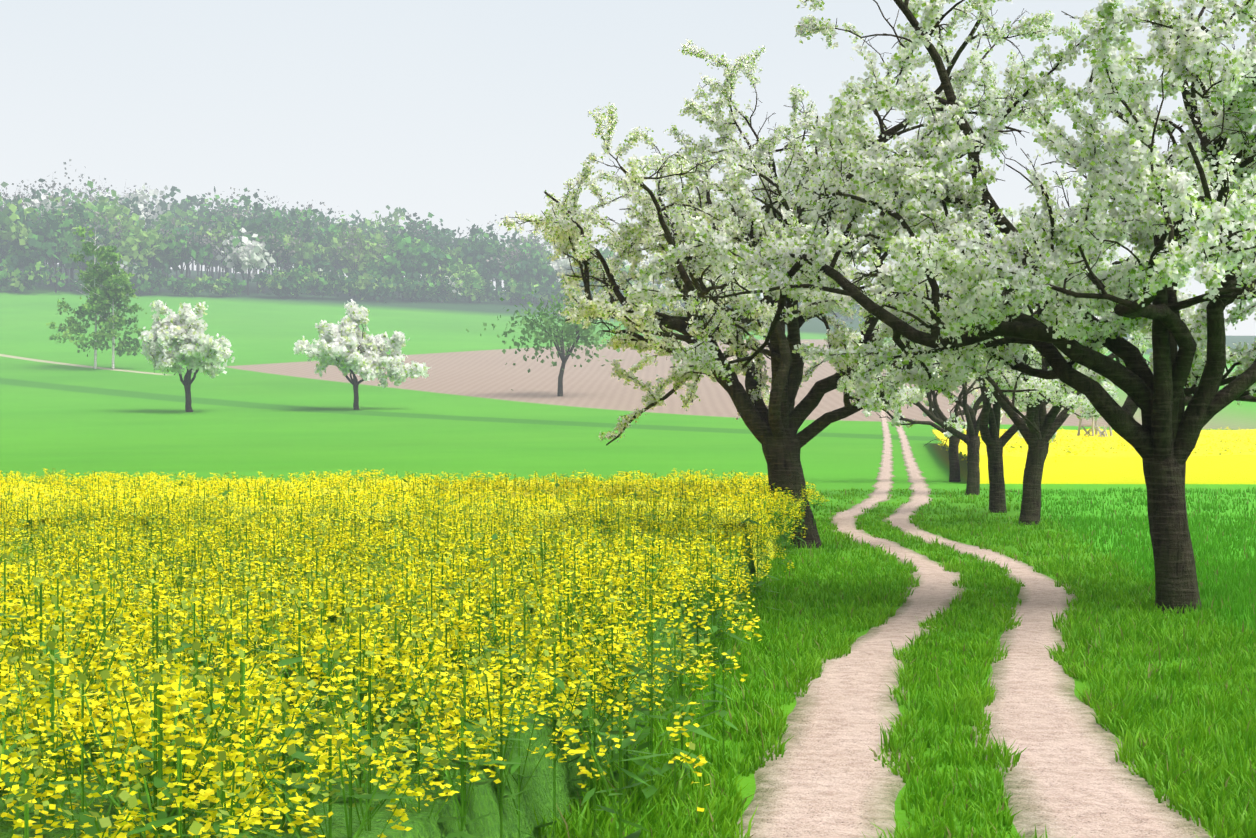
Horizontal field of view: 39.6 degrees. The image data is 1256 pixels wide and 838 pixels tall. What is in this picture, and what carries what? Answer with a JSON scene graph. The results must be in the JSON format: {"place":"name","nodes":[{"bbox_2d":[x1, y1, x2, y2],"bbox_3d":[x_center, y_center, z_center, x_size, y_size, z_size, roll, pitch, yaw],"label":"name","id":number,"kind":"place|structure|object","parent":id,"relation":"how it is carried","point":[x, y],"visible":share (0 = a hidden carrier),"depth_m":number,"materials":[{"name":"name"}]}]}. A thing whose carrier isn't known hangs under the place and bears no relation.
{"place":"outdoors","nodes":[
{"label":"outdoors","id":0,"kind":"place"},
{"bbox_2d":[0,264,1255,837],"bbox_3d":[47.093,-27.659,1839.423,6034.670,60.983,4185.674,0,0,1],"label":"terrain","id":1,"kind":"structure","parent":0,"point":[270,402],"depth_m":180.07,"materials":[{"name":"green plant"}]},
{"bbox_2d":[46,225,146,368],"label":"birch tree","id":2,"kind":"object","parent":1,"relation":"on","point":[98,304],"depth_m":286.14,"materials":[{"name":"green plant"}]},
{"bbox_2d":[138,300,234,411],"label":"tree","id":3,"kind":"object","parent":1,"relation":"on","point":[195,338],"depth_m":188.41,"materials":[{"name":"white plant"}]},
{"bbox_2d":[293,299,430,409],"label":"tree","id":4,"kind":"object","parent":1,"relation":"on","point":[340,343],"depth_m":195.78,"materials":[{"name":"white plant"}]},
{"bbox_2d":[0,541,753,837],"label":"rapeseed","id":5,"kind":"object","parent":1,"relation":"on","point":[538,795],"visible":0.02,"depth_m":6.76,"materials":[{"name":"green plant"}]},
{"bbox_2d":[0,479,776,581],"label":"rapeseed canopy","id":6,"kind":"object","parent":1,"relation":"on","point":[513,496],"visible":0.1,"depth_m":28.14,"materials":[{"name":"yellow plant"}]},
{"bbox_2d":[0,468,829,837],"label":"rapeseed plants","id":7,"kind":"object","parent":1,"relation":"on","point":[426,572],"visible":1,"depth_m":8.20,"materials":[{"name":"yellow plant"}]},
{"bbox_2d":[0,159,897,320],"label":"woodland trees","id":8,"kind":"object","parent":1,"relation":"on","point":[436,256],"materials":[{"name":"green plant"}]},
{"bbox_2d":[466,284,623,395],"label":"tree","id":9,"kind":"object","parent":1,"relation":"on","point":[584,335],"depth_m":223.32,"materials":[{"name":"green plant"}]},
{"bbox_2d":[496,0,1115,547],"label":"cherry tree","id":10,"kind":"object","parent":1,"relation":"on","point":[620,240],"depth_m":29.65,"materials":[{"name":"white plant"}]},
{"bbox_2d":[530,486,1255,837],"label":"grass","id":11,"kind":"structure","parent":1,"relation":"on","point":[1092,656],"depth_m":13.06,"materials":[{"name":"green plant"}]},
{"bbox_2d":[621,0,1255,613],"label":"cherry tree","id":12,"kind":"object","parent":1,"relation":"on","point":[1175,60],"depth_m":17.84,"materials":[{"name":"white plant"}]},
{"bbox_2d":[836,340,1040,481],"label":"cherry tree","id":13,"kind":"object","parent":1,"relation":"on","point":[954,466],"depth_m":65.23,"materials":[{"name":"plant"}]},
{"bbox_2d":[853,280,1063,494],"bbox_3d":[10.674,-1.164,54.866,8.388,7.517,6.351,0,0,1],"label":"cherry tree","id":14,"kind":"object","parent":1,"relation":"on","point":[970,438],"depth_m":53.49,"materials":[{"name":"brown plant"}]},
{"bbox_2d":[856,236,1192,512],"bbox_3d":[9.106,-1.232,42.688,7.360,7.583,7.742,0,0,1],"label":"cherry tree","id":15,"kind":"object","parent":1,"relation":"on","point":[991,439],"depth_m":42.51,"materials":[{"name":"brown plant"}]},
{"bbox_2d":[884,155,1190,524],"bbox_3d":[8.508,-1.607,36.469,7.153,8.279,8.170,0,0,1],"label":"cherry tree","id":16,"kind":"object","parent":1,"relation":"on","point":[1048,425],"depth_m":37.07,"materials":[{"name":"white plant"}]},
{"bbox_2d":[932,427,1255,483],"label":"rapeseed field","id":17,"kind":"structure","parent":1,"relation":"on","point":[1100,466],"depth_m":63.49,"materials":[{"name":"yellow plant"}]},
{"bbox_2d":[1077,410,1112,436],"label":"hunting stand","id":18,"kind":"object","parent":1,"relation":"on","point":[1097,428],"visible":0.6,"depth_m":110.85,"materials":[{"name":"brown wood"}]},
{"bbox_2d":[0,0,1255,335],"label":"sky","id":19,"kind":"structure","parent":0,"point":[458,112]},
{"bbox_2d":[735,405,1214,837],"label":"track road","id":20,"kind":"structure","parent":0,"point":[827,775],"depth_m":10.11,"materials":[{"name":"beige soil"}]}
]}

